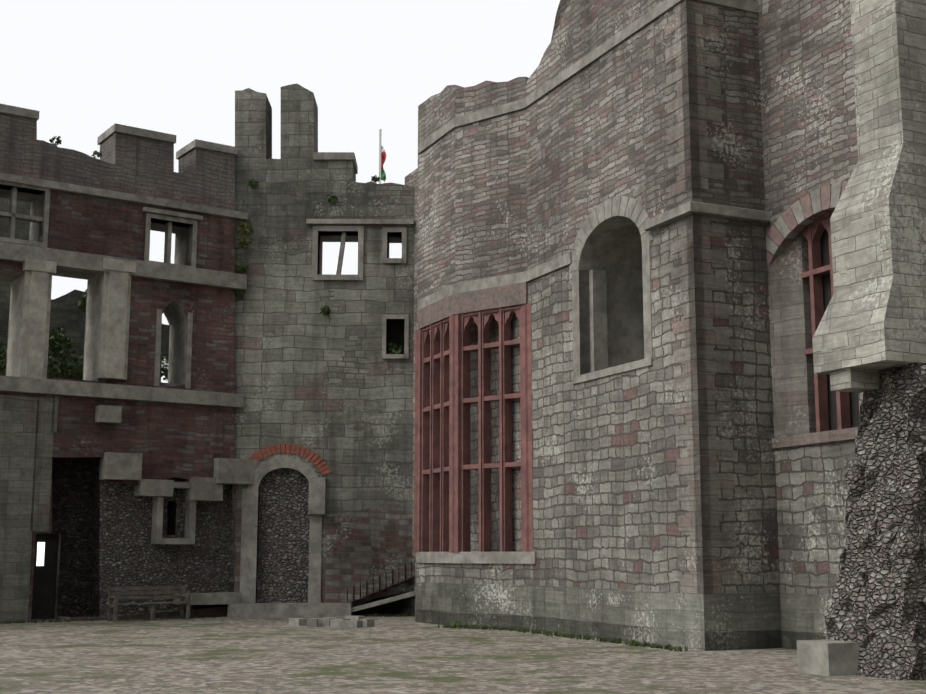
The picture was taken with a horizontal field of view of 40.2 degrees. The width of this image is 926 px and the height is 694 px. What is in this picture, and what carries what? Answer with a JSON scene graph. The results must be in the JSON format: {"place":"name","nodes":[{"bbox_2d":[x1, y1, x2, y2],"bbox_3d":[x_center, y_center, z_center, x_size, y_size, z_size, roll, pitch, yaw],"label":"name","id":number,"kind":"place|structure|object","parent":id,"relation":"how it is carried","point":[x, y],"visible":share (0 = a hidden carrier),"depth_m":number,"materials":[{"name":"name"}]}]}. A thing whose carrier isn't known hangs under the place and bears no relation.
{"place":"outdoors","nodes":[
{"label":"outdoors","id":0,"kind":"place"},
{"bbox_2d":[0,613,226,623],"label":"grass","id":1,"kind":"structure","parent":0,"point":[96,619],"depth_m":33.03,"materials":[{"name":"green plant"}]},
{"bbox_2d":[0,0,559,382],"label":"sky","id":2,"kind":"structure","parent":0,"point":[175,67],"materials":[{"name":"white"}]},
{"bbox_2d":[360,612,414,616],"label":"grass","id":3,"kind":"structure","parent":0,"point":[395,615],"depth_m":35.23,"materials":[{"name":"green plant"}]},
{"bbox_2d":[0,614,925,693],"bbox_3d":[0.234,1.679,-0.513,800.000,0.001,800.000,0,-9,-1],"label":"ground","id":4,"kind":"structure","parent":0,"point":[391,654],"depth_m":20.23,"materials":[{"name":"grey stone"}]},
{"bbox_2d":[31,534,58,619],"bbox_3d":[-11.389,5.978,33.930,1.415,2.986,0.180,6,-11,-34],"label":"door","id":5,"kind":"object","parent":4,"relation":"on","point":[44,591],"visible":0.14,"depth_m":33.92,"materials":[{"name":"black wood"}]},
{"bbox_2d":[36,542,44,565],"bbox_3d":[-11.317,5.547,33.925,0.194,0.629,0.015,6,-11,-34],"label":"window","id":6,"kind":"structure","parent":5,"relation":"attached to","point":[40,552],"depth_m":33.92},
{"bbox_2d":[0,198,233,591],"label":"back wall","id":7,"kind":"structure","parent":4,"relation":"on","point":[67,314],"depth_m":41.78,"materials":[{"name":"stone"}]},
{"bbox_2d":[0,342,6,375],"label":"bush","id":8,"kind":"object","parent":7,"relation":"attached to","point":[3,353],"visible":0.31,"depth_m":39.94,"materials":[{"name":"green plant"}]},
{"bbox_2d":[47,337,76,378],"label":"bush","id":9,"kind":"object","parent":7,"relation":"attached to","point":[60,352],"visible":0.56,"depth_m":40.86,"materials":[{"name":"green plant"}]},
{"bbox_2d":[48,327,71,354],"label":"bush","id":10,"kind":"object","parent":9,"relation":"attached to","point":[53,333],"visible":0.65,"depth_m":41.04,"materials":[{"name":"green plant"}]},
{"bbox_2d":[54,351,83,379],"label":"bush","id":11,"kind":"object","parent":7,"relation":"attached to","point":[80,361],"visible":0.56,"depth_m":41.14,"materials":[{"name":"green plant"}]},
{"bbox_2d":[77,293,86,312],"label":"bush","id":12,"kind":"object","parent":7,"relation":"attached to","point":[82,301],"visible":0.44,"depth_m":41.76,"materials":[{"name":"green plant"}]},
{"bbox_2d":[160,356,168,380],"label":"bush","id":13,"kind":"object","parent":7,"relation":"attached to","point":[165,369],"visible":0.27,"depth_m":43.12,"materials":[{"name":"green plant"}]},
{"bbox_2d":[0,113,234,621],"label":"wall","id":14,"kind":"structure","parent":4,"relation":"on","point":[102,528],"depth_m":34.92,"materials":[{"name":"red brick"}]},
{"bbox_2d":[0,395,57,622],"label":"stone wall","id":15,"kind":"structure","parent":14,"relation":"attached to","point":[28,427],"depth_m":32.57,"materials":[{"name":"stone"}]},
{"bbox_2d":[49,136,61,144],"bbox_3d":[-11.148,-5.669,34.639,0.337,0.264,0.327,5,-11,-29],"label":"weed","id":16,"kind":"object","parent":14,"relation":"attached to","point":[58,141],"visible":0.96,"depth_m":34.62,"materials":[{"name":"green plant"}]},
{"bbox_2d":[6,258,135,380],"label":"stone pillars","id":17,"kind":"structure","parent":14,"relation":"attached to","point":[107,327],"depth_m":34.13,"materials":[{"name":"grey stone"}]},
{"bbox_2d":[91,150,102,157],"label":"weed","id":18,"kind":"object","parent":14,"relation":"attached to","point":[99,154],"visible":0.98,"depth_m":35.20,"materials":[{"name":"green plant"}]},
{"bbox_2d":[0,104,260,604],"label":"trim","id":19,"kind":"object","parent":14,"relation":"attached to","point":[128,466],"visible":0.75,"depth_m":34.87,"materials":[{"name":"grey stone"}]},
{"bbox_2d":[235,289,245,298],"bbox_3d":[-6.481,-1.544,36.820,0.335,0.384,0.357,3,-10,-16],"label":"weed","id":20,"kind":"object","parent":19,"relation":"on","point":[238,292],"visible":0.92,"depth_m":36.75,"materials":[{"name":"green plant"}]},
{"bbox_2d":[235,260,248,273],"bbox_3d":[-6.465,-2.312,36.918,0.438,0.470,0.438,0,-9,-1],"label":"weed","id":21,"kind":"object","parent":19,"relation":"on","point":[241,267],"visible":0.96,"depth_m":36.89,"materials":[{"name":"green plant"}]},
{"bbox_2d":[107,585,190,621],"bbox_3d":[-8.241,6.741,33.308,2.095,0.880,0.540,6,-11,-34],"label":"bench","id":22,"kind":"object","parent":4,"relation":"on","point":[147,597],"visible":1,"depth_m":33.41,"materials":[{"name":"brown wood"}]},
{"bbox_2d":[234,84,414,613],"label":"tower","id":23,"kind":"structure","parent":4,"relation":"on","point":[333,389],"depth_m":36.58,"materials":[{"name":"grey stone"}]},
{"bbox_2d":[237,235,251,248],"bbox_3d":[-6.395,-3.071,37.060,0.393,0.403,0.376,-4,-10,23],"label":"weed","id":24,"kind":"object","parent":23,"relation":"attached to","point":[240,244],"visible":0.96,"depth_m":37.03,"materials":[{"name":"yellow plant"}]},
{"bbox_2d":[237,221,252,235],"bbox_3d":[-6.369,-3.475,37.105,0.469,0.508,0.428,0,-9,-1],"label":"weed","id":25,"kind":"object","parent":23,"relation":"attached to","point":[245,229],"visible":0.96,"depth_m":37.08,"materials":[{"name":"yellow plant"}]},
{"bbox_2d":[248,178,258,188],"bbox_3d":[-6.198,-4.817,37.345,0.291,0.344,0.379,-5,-10,27],"label":"weed","id":26,"kind":"object","parent":23,"relation":"attached to","point":[253,183],"visible":1,"depth_m":37.30,"materials":[{"name":"green plant"}]},
{"bbox_2d":[248,444,330,475],"bbox_3d":[-5.071,3.222,36.174,2.621,0.902,0.135,0,-9,-1],"label":"brick arch","id":27,"kind":"object","parent":23,"relation":"attached to","point":[293,447],"visible":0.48,"depth_m":36.14,"materials":[{"name":"red brick"}]},
{"bbox_2d":[227,152,414,616],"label":"stone trim","id":28,"kind":"structure","parent":23,"relation":"attached to","point":[250,606],"depth_m":35.82,"materials":[{"name":"grey stone"}]},
{"bbox_2d":[341,561,414,602],"bbox_3d":[-2.327,6.605,35.500,2.124,1.277,0.430,0,-9,-1],"label":"railing","id":29,"kind":"object","parent":28,"relation":"attached to","point":[363,589],"visible":0.85,"depth_m":35.32,"materials":[{"name":"black metal"}]},
{"bbox_2d":[320,305,329,314],"bbox_3d":[-3.997,-1.079,36.739,0.333,0.322,0.329,0,-9,-1],"label":"weed","id":30,"kind":"object","parent":23,"relation":"attached to","point":[324,309],"visible":1,"depth_m":36.70,"materials":[{"name":"green plant"}]},
{"bbox_2d":[326,193,337,202],"bbox_3d":[-3.858,-4.383,37.284,0.344,0.350,0.323,0,-9,-1],"label":"weed","id":31,"kind":"object","parent":23,"relation":"attached to","point":[329,196],"visible":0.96,"depth_m":37.24,"materials":[{"name":"green plant"}]},
{"bbox_2d":[371,175,380,182],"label":"weed","id":32,"kind":"object","parent":23,"relation":"on","point":[375,179],"visible":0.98,"depth_m":37.78,"materials":[{"name":"green plant"}]},
{"bbox_2d":[379,129,381,183],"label":"flag pole","id":33,"kind":"object","parent":23,"relation":"on","point":[380,133],"visible":0.64,"depth_m":60.42,"materials":[{"name":"grey metal"}]},
{"bbox_2d":[381,146,385,181],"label":"flag","id":34,"kind":"object","parent":33,"relation":"attached to","point":[383,159],"visible":1,"depth_m":60.40,"materials":[{"name":"fabric"}]},
{"bbox_2d":[386,343,403,353],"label":"plant","id":35,"kind":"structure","parent":23,"relation":"attached to","point":[390,349],"depth_m":36.78,"materials":[{"name":"green plant"}]},
{"bbox_2d":[288,615,373,627],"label":"loose stones","id":36,"kind":"object","parent":4,"relation":"on","point":[351,621],"visible":0.88,"depth_m":30.61,"materials":[{"name":"grey stone"}]},
{"bbox_2d":[452,620,461,628],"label":"foot weed","id":37,"kind":"object","parent":4,"relation":"on","point":[457,624],"visible":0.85,"depth_m":29.67,"materials":[{"name":"green plant"}]},
{"bbox_2d":[415,77,529,620],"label":"bay block","id":38,"kind":"structure","parent":4,"relation":"on","point":[472,207],"depth_m":31.78,"materials":[{"name":"grey stone"}]},
{"bbox_2d":[418,282,526,329],"bbox_3d":[-0.191,-0.856,33.020,1.301,0.524,6.426,4,-10,-22],"label":"bay frieze","id":39,"kind":"object","parent":38,"relation":"attached to","point":[479,300],"visible":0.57,"depth_m":31.29,"materials":[{"name":"grey stone"}]},
{"bbox_2d":[414,303,532,552],"bbox_3d":[0.061,2.130,31.455,0.864,5.874,4.831,7,-12,-37],"label":"window frame","id":40,"kind":"object","parent":38,"relation":"in","point":[443,466],"visible":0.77,"depth_m":31.07,"materials":[{"name":"red wood"}]},
{"bbox_2d":[438,623,519,630],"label":"grass","id":41,"kind":"structure","parent":4,"relation":"on","point":[476,626],"depth_m":29.34,"materials":[{"name":"green plant"}]},
{"bbox_2d":[511,627,687,651],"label":"grass","id":42,"kind":"structure","parent":4,"relation":"on","point":[611,640],"depth_m":25.23,"materials":[{"name":"green plant"}]},
{"bbox_2d":[416,582,831,650],"bbox_3d":[2.695,5.905,27.665,2.103,1.316,16.345,5,-11,-30],"label":"wall base","id":43,"kind":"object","parent":4,"relation":"on","point":[716,621],"depth_m":24.77,"materials":[{"name":"grey stone"}]},
{"bbox_2d":[401,0,862,615],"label":"hall block","id":44,"kind":"structure","parent":4,"relation":"on","point":[607,484],"depth_m":25.27,"materials":[{"name":"grey brick"}]},
{"bbox_2d":[416,0,770,563],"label":"stone trim","id":45,"kind":"structure","parent":44,"relation":"attached to","point":[634,211],"depth_m":27.91,"materials":[{"name":"grey stone"}]},
{"bbox_2d":[665,0,736,592],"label":"corner stones","id":46,"kind":"object","parent":44,"relation":"attached to","point":[707,579],"visible":0.92,"depth_m":24.08,"materials":[{"name":"grey stone"}]},
{"bbox_2d":[766,182,847,263],"bbox_3d":[6.729,-2.400,23.427,0.212,1.117,4.045,4,-10,-24],"label":"brick arch","id":47,"kind":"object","parent":44,"relation":"attached to","point":[785,231],"depth_m":24.02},
{"bbox_2d":[767,230,858,448],"bbox_3d":[6.602,-0.312,23.675,0.560,4.278,2.582,4,-10,-24],"label":"window reveal","id":48,"kind":"object","parent":44,"relation":"attached to","point":[792,365],"visible":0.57,"depth_m":24.23,"materials":[{"name":"grey stone"}]},
{"bbox_2d":[800,211,850,431],"bbox_3d":[6.800,-0.479,23.579,0.300,4.178,2.196,4,-10,-24],"label":"window frame","id":49,"kind":"object","parent":44,"relation":"on","point":[812,232],"visible":0.33,"depth_m":23.77,"materials":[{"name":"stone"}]},
{"bbox_2d":[797,639,858,675],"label":"stone block","id":50,"kind":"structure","parent":4,"relation":"on","point":[827,657],"depth_m":18.30,"materials":[{"name":"grey stone"}]},
{"bbox_2d":[812,0,925,392],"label":"pier ashlar","id":51,"kind":"object","parent":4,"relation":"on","point":[872,323],"visible":0.98,"depth_m":19.06,"materials":[{"name":"grey stone"}]},
{"bbox_2d":[825,363,925,679],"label":"pier rubble","id":52,"kind":"object","parent":4,"relation":"on","point":[877,610],"visible":0.88,"depth_m":18.33,"materials":[{"name":"grey stone"}]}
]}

